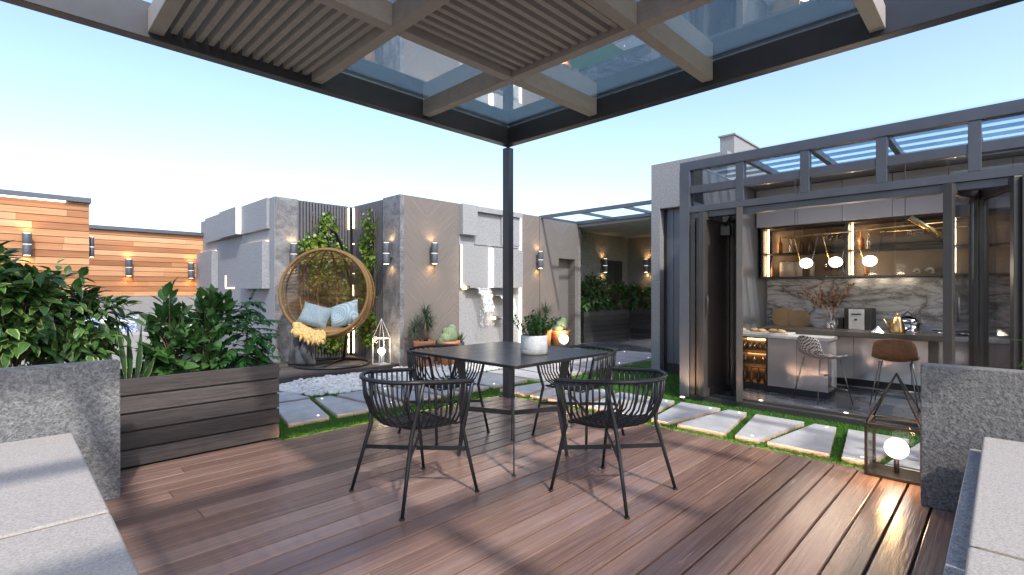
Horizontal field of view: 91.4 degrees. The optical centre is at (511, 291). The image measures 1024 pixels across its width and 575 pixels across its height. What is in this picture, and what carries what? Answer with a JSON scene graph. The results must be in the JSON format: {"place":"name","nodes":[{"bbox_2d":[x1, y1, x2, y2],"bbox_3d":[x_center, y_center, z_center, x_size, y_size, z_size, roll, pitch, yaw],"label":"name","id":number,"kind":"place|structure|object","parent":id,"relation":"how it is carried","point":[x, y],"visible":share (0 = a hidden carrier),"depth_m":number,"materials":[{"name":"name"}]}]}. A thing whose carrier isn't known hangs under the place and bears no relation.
{"place":"outdoors","nodes":[
{"label":"outdoors","id":0,"kind":"place"},
{"bbox_2d":[0,189,90,316],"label":"cedar wall","id":1,"kind":"structure","parent":0,"point":[57,226],"depth_m":7.05,"materials":[{"name":"wood"}]},
{"bbox_2d":[22,233,31,255],"bbox_3d":[-6.635,-0.640,6.836,0.148,0.307,0.100,0,0,45],"label":"wall lamp","id":2,"kind":"object","parent":1,"relation":"attached to","point":[26,244],"visible":1,"depth_m":6.79,"materials":[{"name":"metal"}]},
{"bbox_2d":[0,240,145,367],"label":"ficus shrub","id":3,"kind":"object","parent":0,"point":[37,327],"visible":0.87,"depth_m":3.20,"materials":[{"name":"green plant"}]},
{"bbox_2d":[120,371,538,470],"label":"lawn","id":4,"kind":"structure","parent":0,"point":[312,427],"depth_m":4.39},
{"bbox_2d":[120,357,278,468],"bbox_3d":[-3.340,0.897,3.061,0.605,0.605,3.480,0,0,45],"label":"timber planter","id":5,"kind":"object","parent":4,"relation":"on","point":[171,416],"visible":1,"depth_m":3.67,"materials":[{"name":"wood"}]},
{"bbox_2d":[100,309,154,378],"bbox_3d":[-2.742,0.376,3.526,0.174,0.541,0.359,0,0,45],"label":"snake plant","id":6,"kind":"object","parent":5,"relation":"on","point":[147,367],"visible":0.61,"depth_m":3.55,"materials":[{"name":"green plant"}]},
{"bbox_2d":[135,277,212,375],"bbox_3d":[-2.583,0.288,3.793,0.427,0.806,0.536,0,0,8],"label":"fiddle leaf fig","id":7,"kind":"object","parent":5,"relation":"in","point":[174,334],"visible":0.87,"depth_m":3.76,"materials":[{"name":"green plant"}]},
{"bbox_2d":[177,284,240,371],"bbox_3d":[-2.438,0.327,4.003,0.455,0.783,0.518,0,0,45],"label":"fiddle leaf fig","id":8,"kind":"object","parent":5,"relation":"in","point":[210,306],"visible":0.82,"depth_m":3.95,"materials":[{"name":"green plant"}]},
{"bbox_2d":[210,289,282,369],"bbox_3d":[-2.232,0.356,4.181,0.557,0.748,0.576,0,0,45],"label":"feather leaf plant","id":9,"kind":"object","parent":5,"relation":"on","point":[251,346],"visible":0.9,"depth_m":4.11,"materials":[{"name":"green plant"}]},
{"bbox_2d":[278,391,309,402],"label":"paving slab","id":10,"kind":"structure","parent":4,"relation":"on","point":[285,397],"depth_m":5.57,"materials":[{"name":"concrete"}]},
{"bbox_2d":[277,399,328,427],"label":"paving slab","id":11,"kind":"structure","parent":4,"relation":"on","point":[292,414],"depth_m":4.84,"materials":[{"name":"concrete"}]},
{"bbox_2d":[315,396,376,418],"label":"paving slab","id":12,"kind":"structure","parent":4,"relation":"on","point":[338,407],"depth_m":5.13,"materials":[{"name":"concrete"}]},
{"bbox_2d":[337,390,402,409],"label":"paving slab","id":13,"kind":"structure","parent":4,"relation":"on","point":[357,396],"depth_m":5.57,"materials":[{"name":"concrete"}]},
{"bbox_2d":[279,361,502,396],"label":"pebbles","id":14,"kind":"object","parent":4,"relation":"on","point":[334,384],"visible":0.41,"depth_m":6.43,"materials":[{"name":"gravel"}]},
{"bbox_2d":[414,339,435,368],"bbox_3d":[-1.350,0.980,7.725,0.336,0.440,0.336,0,0,45],"label":"terracotta pot","id":15,"kind":"object","parent":14,"relation":"on","point":[423,342],"visible":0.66,"depth_m":7.60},
{"bbox_2d":[403,299,437,342],"bbox_3d":[-1.380,0.466,7.697,0.491,0.723,0.735,0,0,45],"label":"yucca","id":16,"kind":"object","parent":15,"relation":"in","point":[427,319],"visible":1,"depth_m":7.68,"materials":[{"name":"green plant"}]},
{"bbox_2d":[436,340,459,365],"bbox_3d":[-1.027,0.995,7.982,0.399,0.410,0.399,0,0,45],"label":"terracotta pot","id":17,"kind":"object","parent":14,"relation":"on","point":[444,362],"visible":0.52,"depth_m":7.83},
{"bbox_2d":[436,324,457,343],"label":"cactus","id":18,"kind":"object","parent":17,"relation":"in","point":[449,333],"visible":0.82,"depth_m":7.91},
{"bbox_2d":[376,387,440,404],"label":"paving slab","id":19,"kind":"structure","parent":4,"relation":"on","point":[412,396],"depth_m":5.73,"materials":[{"name":"concrete"}]},
{"bbox_2d":[395,385,458,396],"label":"paving slab","id":20,"kind":"structure","parent":4,"relation":"on","point":[438,391],"depth_m":5.90,"materials":[{"name":"concrete"}]},
{"bbox_2d":[444,372,526,388],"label":"paving slab","id":21,"kind":"structure","parent":4,"relation":"on","point":[489,380],"depth_m":6.66,"materials":[{"name":"stone"}]},
{"bbox_2d":[487,369,557,380],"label":"paving slab","id":22,"kind":"structure","parent":4,"relation":"on","point":[524,374],"depth_m":7.11,"materials":[{"name":"stone"}]},
{"bbox_2d":[274,355,398,383],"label":"platform","id":23,"kind":"structure","parent":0,"point":[289,373],"depth_m":7.24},
{"bbox_2d":[278,227,374,369],"bbox_3d":[-2.768,0.076,7.566,1.272,2.092,1.310,0,0,45],"label":"egg chair","id":24,"kind":"object","parent":23,"relation":"on","point":[335,332],"visible":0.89,"depth_m":7.75,"materials":[{"name":"wicker"}]},
{"bbox_2d":[288,337,315,365],"bbox_3d":[-3.090,0.839,7.345,0.407,0.525,0.236,0,0,-15],"label":"blanket","id":25,"kind":"object","parent":24,"relation":"hanging from","point":[301,353],"visible":0.62,"depth_m":7.30,"materials":[{"name":"grey fabric"}]},
{"bbox_2d":[291,322,325,346],"bbox_3d":[-2.938,0.624,7.314,0.502,0.355,0.308,0,0,-1],"label":"fringed throw","id":26,"kind":"object","parent":24,"relation":"on","point":[302,332],"visible":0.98,"depth_m":7.20,"materials":[{"name":"yellow fabric"}]},
{"bbox_2d":[296,302,332,327],"bbox_3d":[-2.963,0.370,7.505,0.498,0.431,0.302,0,0,6],"label":"pillow","id":27,"kind":"object","parent":24,"relation":"on","point":[316,316],"visible":0.95,"depth_m":7.42,"materials":[{"name":"blue fabric"}]},
{"bbox_2d":[330,299,358,326],"bbox_3d":[-2.546,0.356,7.596,0.562,0.486,0.287,0,0,1],"label":"pillow","id":28,"kind":"object","parent":24,"relation":"on","point":[343,314],"visible":0.86,"depth_m":7.50,"materials":[{"name":"blue fabric"}]},
{"bbox_2d":[372,318,390,364],"bbox_3d":[-2.000,0.768,7.663,0.200,0.702,0.200,0,0,45],"label":"lantern","id":29,"kind":"object","parent":23,"relation":"on","point":[381,351],"visible":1,"depth_m":7.65,"materials":[{"name":"metal"}]},
{"bbox_2d":[0,0,1023,231],"label":"sky","id":30,"kind":"structure","parent":0,"point":[156,137],"materials":[{"name":"blue"}]},
{"bbox_2d":[540,329,551,345],"bbox_3d":[0.606,0.970,9.714,0.336,0.460,0.336,0,0,45],"label":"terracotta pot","id":31,"kind":"object","parent":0,"point":[549,337],"visible":0.16,"depth_m":9.62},
{"bbox_2d":[534,302,554,324],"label":"yucca","id":32,"kind":"object","parent":31,"relation":"on","point":[545,310],"visible":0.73,"depth_m":9.76,"materials":[{"name":"green plant"}]},
{"bbox_2d":[551,329,570,345],"bbox_3d":[0.952,0.980,9.837,0.420,0.440,0.420,0,0,45],"label":"terracotta pot","id":33,"kind":"object","parent":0,"point":[556,335],"visible":0.6,"depth_m":9.68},
{"bbox_2d":[273,366,919,468],"bbox_3d":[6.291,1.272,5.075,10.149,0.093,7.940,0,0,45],"label":"lawn","id":34,"kind":"structure","parent":0,"point":[673,385],"depth_m":4.70,"materials":[{"name":"plant"}]},
{"bbox_2d":[298,365,678,397],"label":"grass","id":35,"kind":"structure","parent":34,"relation":"on","point":[673,378],"depth_m":6.93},
{"bbox_2d":[500,381,553,396],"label":"paving slab","id":36,"kind":"structure","parent":34,"relation":"on","point":[526,390],"depth_m":6.08,"materials":[{"name":"stone"}]},
{"bbox_2d":[530,388,595,399],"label":"paving slab","id":37,"kind":"structure","parent":34,"relation":"on","point":[549,393],"depth_m":5.73,"materials":[{"name":"concrete"}]},
{"bbox_2d":[548,389,611,407],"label":"paving slab","id":38,"kind":"structure","parent":34,"relation":"on","point":[583,396],"depth_m":5.61,"materials":[{"name":"concrete"}]},
{"bbox_2d":[584,392,649,410],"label":"paving slab","id":39,"kind":"structure","parent":34,"relation":"on","point":[617,399],"depth_m":5.42,"materials":[{"name":"concrete"}]},
{"bbox_2d":[606,399,673,414],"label":"paving slab","id":40,"kind":"structure","parent":34,"relation":"on","point":[665,403],"depth_m":5.13,"materials":[{"name":"concrete"}]},
{"bbox_2d":[651,402,719,424],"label":"paving slab","id":41,"kind":"structure","parent":34,"relation":"on","point":[681,412],"depth_m":4.88,"materials":[{"name":"concrete"}]},
{"bbox_2d":[677,410,746,436],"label":"paving slab","id":42,"kind":"structure","parent":34,"relation":"on","point":[721,423],"depth_m":4.51,"materials":[{"name":"stone"}]},
{"bbox_2d":[735,414,803,443],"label":"paving slab","id":43,"kind":"structure","parent":34,"relation":"on","point":[756,428],"depth_m":4.34,"materials":[{"name":"stone"}]},
{"bbox_2d":[768,424,835,458],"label":"paving slab","id":44,"kind":"structure","parent":34,"relation":"on","point":[816,439],"depth_m":3.97,"materials":[{"name":"stone"}]},
{"bbox_2d":[679,98,1023,434],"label":"glass house","id":45,"kind":"structure","parent":34,"relation":"on","point":[727,294],"depth_m":5.28,"materials":[{"name":"metal"}]},
{"bbox_2d":[699,211,729,396],"bbox_3d":[2.306,0.142,5.627,0.525,2.035,0.100,0,0,-34],"label":"door leaf","id":46,"kind":"structure","parent":45,"relation":"in","point":[714,248],"depth_m":5.62,"materials":[{"name":"brown metal"}]},
{"bbox_2d":[730,207,742,401],"bbox_3d":[2.467,0.142,5.502,0.064,2.035,0.599,0,0,18],"label":"door leaf","id":47,"kind":"structure","parent":45,"relation":"in","point":[736,221],"depth_m":5.23,"materials":[{"name":"grey metal"}]},
{"bbox_2d":[743,333,839,397],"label":"kitchen island","id":48,"kind":"structure","parent":45,"relation":"on","point":[785,356],"depth_m":5.55,"materials":[{"name":"stone"}]},
{"bbox_2d":[743,336,767,384],"bbox_3d":[2.945,0.810,6.017,0.360,0.550,0.390,0,0,45],"label":"wine cooler","id":49,"kind":"object","parent":48,"relation":"on","point":[755,353],"visible":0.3,"depth_m":6.15,"materials":[{"name":"brown metal"}]},
{"bbox_2d":[793,335,852,404],"bbox_3d":[3.247,0.806,5.245,0.401,0.690,0.390,0,0,-5],"label":"bar stool","id":50,"kind":"object","parent":45,"relation":"on","point":[809,346],"visible":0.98,"depth_m":5.14,"materials":[{"name":"fabric"}]},
{"bbox_2d":[757,325,942,363],"bbox_3d":[3.783,0.795,5.663,1.750,0.707,0.480,0,0,45],"label":"bar table","id":51,"kind":"object","parent":45,"relation":"on","point":[933,339],"visible":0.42,"depth_m":5.32,"materials":[{"name":"stone"}]},
{"bbox_2d":[799,282,853,323],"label":"dried branches","id":52,"kind":"object","parent":51,"relation":"on","point":[834,298],"visible":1,"depth_m":5.88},
{"bbox_2d":[884,313,911,332],"bbox_3d":[4.072,0.337,5.280,0.199,0.208,0.144,0,0,9],"label":"kettle","id":53,"kind":"object","parent":51,"relation":"on","point":[896,325],"visible":1,"depth_m":5.24,"materials":[{"name":"gold metal"}]},
{"bbox_2d":[901,311,922,331],"bbox_3d":[4.633,0.365,5.851,0.274,0.268,0.274,0,0,45],"label":"kettle","id":54,"kind":"object","parent":51,"relation":"on","point":[917,324],"visible":0.53,"depth_m":5.74,"materials":[{"name":"metal"}]},
{"bbox_2d":[784,215,968,267],"bbox_3d":[3.723,-0.827,5.175,1.650,1.134,0.146,0,0,45],"label":"pendant chandelier","id":55,"kind":"object","parent":45,"relation":"hanging from","point":[838,261],"visible":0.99,"depth_m":5.16,"materials":[{"name":"gold metal"}]},
{"bbox_2d":[756,327,1009,391],"bbox_3d":[4.992,0.825,5.595,4.130,0.649,0.538,0,0,45],"label":"base cabinet","id":56,"kind":"object","parent":45,"relation":"on","point":[859,363],"visible":0.18,"depth_m":5.83,"materials":[{"name":"stone"}]},
{"bbox_2d":[772,308,792,325],"bbox_3d":[3.842,0.369,7.071,0.300,0.261,0.024,0,0,45],"label":"chopping board","id":57,"kind":"object","parent":56,"relation":"on","point":[779,316],"visible":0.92,"depth_m":7.08,"materials":[{"name":"brown wood"}]},
{"bbox_2d":[788,310,809,326],"bbox_3d":[3.970,0.383,6.917,0.270,0.235,0.024,0,0,45],"label":"chopping board","id":58,"kind":"object","parent":56,"relation":"on","point":[798,318],"visible":0.91,"depth_m":6.91,"materials":[{"name":"brown wood"}]},
{"bbox_2d":[837,307,875,329],"bbox_3d":[4.294,0.355,6.254,0.370,0.290,0.380,0,0,45],"label":"coffee machine","id":59,"kind":"object","parent":56,"relation":"on","point":[860,318],"visible":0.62,"depth_m":6.14,"materials":[{"name":"metal"}]},
{"bbox_2d":[760,208,1009,278],"bbox_3d":[5.052,-0.522,5.642,4.110,0.701,0.425,0,0,45],"label":"display cabinet","id":60,"kind":"object","parent":45,"relation":"attached to","point":[901,254],"visible":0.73,"depth_m":6.22,"materials":[{"name":"brown metal"}]},
{"bbox_2d":[780,261,794,276],"bbox_3d":[3.804,-0.308,6.890,0.200,0.222,0.200,0,0,45],"label":"canister","id":61,"kind":"object","parent":60,"relation":"on","point":[787,268],"visible":0.94,"depth_m":6.81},
{"bbox_2d":[756,156,1023,228],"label":"wall cabinet","id":62,"kind":"object","parent":45,"relation":"attached to","point":[920,205],"depth_m":5.98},
{"bbox_2d":[756,186,797,228],"bbox_3d":[3.728,-1.130,6.906,0.506,0.510,0.475,0,0,45],"label":"door","id":63,"kind":"structure","parent":62,"relation":"in","point":[786,217],"depth_m":6.73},
{"bbox_2d":[798,180,841,224],"bbox_3d":[4.088,-1.130,6.552,0.496,0.510,0.475,0,0,45],"label":"door","id":64,"kind":"structure","parent":62,"relation":"in","point":[824,214],"depth_m":6.36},
{"bbox_2d":[842,173,892,220],"bbox_3d":[4.445,-1.130,6.201,0.496,0.510,0.475,0,0,45],"label":"door","id":65,"kind":"structure","parent":62,"relation":"in","point":[882,208],"depth_m":6.04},
{"bbox_2d":[893,166,948,216],"bbox_3d":[4.801,-1.130,5.850,0.496,0.510,0.475,0,0,45],"label":"door","id":66,"kind":"structure","parent":62,"relation":"in","point":[931,204],"depth_m":5.68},
{"bbox_2d":[949,157,1012,208],"bbox_3d":[5.158,-1.130,5.500,0.496,0.510,0.475,0,0,45],"label":"door","id":67,"kind":"structure","parent":62,"relation":"in","point":[1001,201],"depth_m":5.26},
{"bbox_2d":[869,339,920,412],"bbox_3d":[3.837,0.806,4.998,0.390,0.690,0.401,0,0,43],"label":"bar stool","id":68,"kind":"object","parent":45,"relation":"on","point":[896,350],"visible":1,"depth_m":4.88,"materials":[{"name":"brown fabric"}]},
{"bbox_2d":[943,183,979,366],"bbox_3d":[3.782,0.142,4.173,0.538,2.035,0.101,0,0,-29],"label":"door leaf","id":69,"kind":"structure","parent":45,"relation":"in","point":[950,191],"depth_m":4.08,"materials":[{"name":"brown metal"}]},
{"bbox_2d":[980,175,1021,369],"bbox_3d":[3.944,0.142,4.049,0.064,2.035,0.580,0,0,22],"label":"door leaf","id":70,"kind":"structure","parent":45,"relation":"in","point":[1014,186],"depth_m":3.82,"materials":[{"name":"brown metal"}]},
{"bbox_2d":[1022,174,1023,369],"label":"door leaf","id":71,"kind":"structure","parent":45,"relation":"in","point":[1023,174],"depth_m":3.74,"materials":[{"name":"grey metal"}]},
{"bbox_2d":[842,429,908,465],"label":"paving slab","id":72,"kind":"structure","parent":34,"relation":"on","point":[853,451],"depth_m":3.79,"materials":[{"name":"stone"}]},
{"bbox_2d":[885,443,919,471],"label":"paving slab","id":73,"kind":"structure","parent":34,"relation":"on","point":[911,459],"depth_m":3.50,"materials":[{"name":"stone"}]},
{"bbox_2d":[567,348,650,378],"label":"lawn","id":74,"kind":"structure","parent":0,"point":[645,364],"depth_m":8.36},
{"bbox_2d":[404,195,577,366],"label":"feature wall","id":75,"kind":"structure","parent":74,"relation":"on","point":[459,285],"depth_m":8.84,"materials":[{"name":"grey paint"}]},
{"bbox_2d":[429,243,437,263],"bbox_3d":[-1.262,-0.610,8.073,0.154,0.337,0.112,0,0,45],"label":"wall lamp","id":76,"kind":"object","parent":75,"relation":"attached to","point":[433,253],"visible":1,"depth_m":8.02,"materials":[{"name":"metal"}]},
{"bbox_2d":[559,259,567,323],"bbox_3d":[1.032,0.265,10.802,0.040,1.909,0.549,0,0,45],"label":"door","id":77,"kind":"structure","parent":75,"relation":"in","point":[563,264],"depth_m":10.86,"materials":[{"name":"grey wood"}]},
{"bbox_2d":[539,200,650,224],"bbox_3d":[1.995,-1.492,9.543,2.860,0.065,1.245,0,0,45],"label":"glass canopy","id":78,"kind":"object","parent":75,"relation":"attached to","point":[629,206],"visible":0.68,"depth_m":9.65,"materials":[{"name":"glass"}]},
{"bbox_2d":[520,366,581,377],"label":"paving slab","id":79,"kind":"structure","parent":74,"relation":"on","point":[533,369],"depth_m":7.47,"materials":[{"name":"stone"}]},
{"bbox_2d":[539,363,595,373],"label":"paving slab","id":80,"kind":"structure","parent":74,"relation":"on","point":[576,368],"depth_m":7.76,"materials":[{"name":"stone"}]},
{"bbox_2d":[591,355,646,364],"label":"paving slab","id":81,"kind":"structure","parent":74,"relation":"on","point":[632,361],"depth_m":8.65,"materials":[{"name":"stone"}]},
{"bbox_2d":[578,337,650,352],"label":"paving","id":82,"kind":"structure","parent":0,"point":[634,344],"depth_m":10.97,"materials":[{"name":"stone"}]},
{"bbox_2d":[581,310,650,342],"bbox_3d":[3.118,0.818,11.504,2.490,0.705,2.425,0,0,45],"label":"timber planter","id":83,"kind":"object","parent":82,"relation":"on","point":[605,325],"visible":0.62,"depth_m":12.16,"materials":[{"name":"wood"}]},
{"bbox_2d":[581,271,614,311],"bbox_3d":[1.991,0.045,11.865,0.580,1.047,1.540,0,0,45],"label":"laurel shrub","id":84,"kind":"object","parent":83,"relation":"on","point":[593,294],"visible":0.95,"depth_m":11.80,"materials":[{"name":"green plant"}]},
{"bbox_2d":[606,278,646,310],"bbox_3d":[2.787,0.134,12.671,0.760,0.904,1.494,0,0,65],"label":"laurel shrub","id":85,"kind":"object","parent":83,"relation":"in","point":[623,292],"visible":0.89,"depth_m":12.57,"materials":[{"name":"green plant"}]},
{"bbox_2d":[651,151,767,373],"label":"wall","id":86,"kind":"structure","parent":0,"point":[665,267],"depth_m":7.46,"materials":[{"name":"concrete"}]},
{"bbox_2d":[718,133,759,152],"bbox_3d":[3.574,-2.123,7.847,0.250,0.444,1.040,0,0,45],"label":"roof chimney","id":87,"kind":"object","parent":86,"relation":"on","point":[733,142],"visible":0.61,"depth_m":7.53,"materials":[{"name":"concrete"}]},
{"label":"ground","id":88,"kind":"structure","parent":0,"visible":0},
{"bbox_2d":[12,332,179,368],"bbox_3d":[-5.277,0.910,6.314,0.820,0.780,2.000,0,0,45],"label":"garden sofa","id":89,"kind":"object","parent":88,"relation":"on","point":[135,339],"depth_m":6.27,"materials":[{"name":"fabric"}]},
{"bbox_2d":[99,315,138,332],"bbox_3d":[-4.972,0.490,6.322,0.250,0.368,0.489,0,0,45],"label":"pillow","id":90,"kind":"object","parent":89,"relation":"on","point":[134,327],"visible":0.16,"depth_m":6.35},
{"bbox_2d":[89,224,203,331],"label":"cedar wall","id":91,"kind":"structure","parent":88,"relation":"on","point":[159,258],"depth_m":9.93,"materials":[{"name":"wood"}]},
{"bbox_2d":[196,196,274,361],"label":"block wall","id":92,"kind":"structure","parent":88,"relation":"on","point":[236,256],"depth_m":8.72,"materials":[{"name":"grey paint"}]},
{"bbox_2d":[275,196,351,361],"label":"alcove wall","id":93,"kind":"structure","parent":88,"relation":"on","point":[293,217],"depth_m":8.09,"materials":[{"name":"concrete"}]},
{"bbox_2d":[298,211,352,353],"bbox_3d":[-3.126,-0.136,8.386,0.241,2.426,0.943,0,0,45],"label":"climbing ivy","id":94,"kind":"object","parent":93,"relation":"attached to","point":[310,244],"visible":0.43,"depth_m":8.38,"materials":[{"name":"green plant"}]},
{"bbox_2d":[352,194,403,366],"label":"alcove wall","id":95,"kind":"structure","parent":88,"relation":"on","point":[388,306],"depth_m":7.98,"materials":[{"name":"concrete"}]},
{"bbox_2d":[355,209,380,346],"bbox_3d":[-2.406,-0.223,8.298,0.715,2.350,0.229,0,0,45],"label":"climbing ivy","id":96,"kind":"object","parent":95,"relation":"attached to","point":[372,260],"visible":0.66,"depth_m":8.25,"materials":[{"name":"green plant"}]},
{"bbox_2d":[383,242,392,263],"bbox_3d":[-1.948,-0.590,7.816,0.112,0.337,0.154,0,0,45],"label":"wall lamp","id":97,"kind":"object","parent":95,"relation":"attached to","point":[387,253],"visible":1,"depth_m":7.76,"materials":[{"name":"metal"}]},
{"bbox_2d":[578,216,650,343],"bbox_3d":[3.298,-0.100,11.295,3.460,2.800,3.070,0,0,45],"label":"garden alcove","id":98,"kind":"object","parent":88,"relation":"on","point":[623,246],"visible":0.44,"depth_m":12.44,"materials":[{"name":"grey paint"}]},
{"bbox_2d":[607,260,621,283],"bbox_3d":[2.627,-0.480,12.776,0.024,0.600,0.700,0,0,45],"label":"window","id":99,"kind":"structure","parent":98,"relation":"in","point":[614,267],"depth_m":12.76,"materials":[{"name":"glass"}]},
{"bbox_2d":[820,481,932,574],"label":"deck base","id":100,"kind":"object","parent":88,"relation":"on","point":[887,529],"depth_m":2.47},
{"bbox_2d":[0,0,1023,397],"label":"pergola","id":101,"kind":"object","parent":100,"relation":"on","point":[506,74],"visible":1,"depth_m":3.49,"materials":[{"name":"grey metal"}]},
{"bbox_2d":[105,396,955,574],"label":"deck","id":102,"kind":"structure","parent":100,"relation":"on","point":[294,506],"depth_m":2.75,"materials":[{"name":"brown wood"}]},
{"bbox_2d":[0,359,119,500],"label":"wall","id":103,"kind":"structure","parent":102,"relation":"on","point":[80,401],"depth_m":2.76,"materials":[{"name":"concrete"}]},
{"bbox_2d":[0,433,139,574],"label":"bench","id":104,"kind":"object","parent":102,"relation":"on","point":[56,518],"visible":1,"depth_m":1.66,"materials":[{"name":"stone"}]},
{"bbox_2d":[349,368,479,520],"bbox_3d":[-0.599,0.841,2.984,0.625,0.718,0.590,0,0,45],"label":"dining chair","id":105,"kind":"object","parent":102,"relation":"on","point":[414,421],"visible":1,"depth_m":2.90,"materials":[{"name":"metal"}]},
{"bbox_2d":[397,344,489,445],"bbox_3d":[-0.592,0.841,4.258,0.590,0.718,0.625,0,0,45],"label":"dining chair","id":106,"kind":"object","parent":102,"relation":"on","point":[411,363],"visible":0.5,"depth_m":4.25,"materials":[{"name":"metal"}]},
{"bbox_2d":[411,341,608,476],"bbox_3d":[-0.023,0.822,3.705,1.110,0.756,1.000,0,0,45],"label":"dining table","id":107,"kind":"object","parent":102,"relation":"on","point":[505,354],"visible":0.94,"depth_m":3.64,"materials":[{"name":"metal"}]},
{"bbox_2d":[520,334,547,354],"bbox_3d":[0.157,0.378,3.564,0.194,0.132,0.194,0,0,45],"label":"plant pot","id":108,"kind":"object","parent":107,"relation":"on","point":[534,345],"visible":0.94,"depth_m":3.48,"materials":[{"name":"ceramic"}]},
{"bbox_2d":[511,310,560,335],"bbox_3d":[0.146,0.233,3.564,0.332,0.207,0.346,0,0,35],"label":"leafy plant","id":109,"kind":"object","parent":108,"relation":"on","point":[535,326],"visible":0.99,"depth_m":3.52,"materials":[{"name":"green plant"}]},
{"bbox_2d":[531,345,624,449],"bbox_3d":[0.565,0.841,4.182,0.625,0.718,0.590,0,0,45],"label":"dining chair","id":110,"kind":"object","parent":102,"relation":"on","point":[610,361],"visible":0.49,"depth_m":4.16,"materials":[{"name":"metal"}]},
{"bbox_2d":[548,367,677,519],"bbox_3d":[0.624,0.841,3.005,0.590,0.718,0.625,0,0,45],"label":"dining chair","id":111,"kind":"object","parent":102,"relation":"on","point":[609,418],"visible":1,"depth_m":2.91,"materials":[{"name":"metal"}]},
{"bbox_2d":[864,373,920,485],"bbox_3d":[2.519,0.867,3.273,0.300,0.663,0.300,0,0,45],"label":"lantern","id":112,"kind":"object","parent":102,"relation":"on","point":[896,449],"visible":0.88,"depth_m":3.26,"materials":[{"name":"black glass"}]},
{"bbox_2d":[921,362,1023,512],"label":"wall","id":113,"kind":"structure","parent":102,"relation":"on","point":[964,409],"depth_m":2.69,"materials":[{"name":"concrete"}]},
{"bbox_2d":[943,437,1023,574],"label":"bench","id":114,"kind":"object","parent":102,"relation":"on","point":[987,536],"visible":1,"depth_m":1.70,"materials":[{"name":"stone"}]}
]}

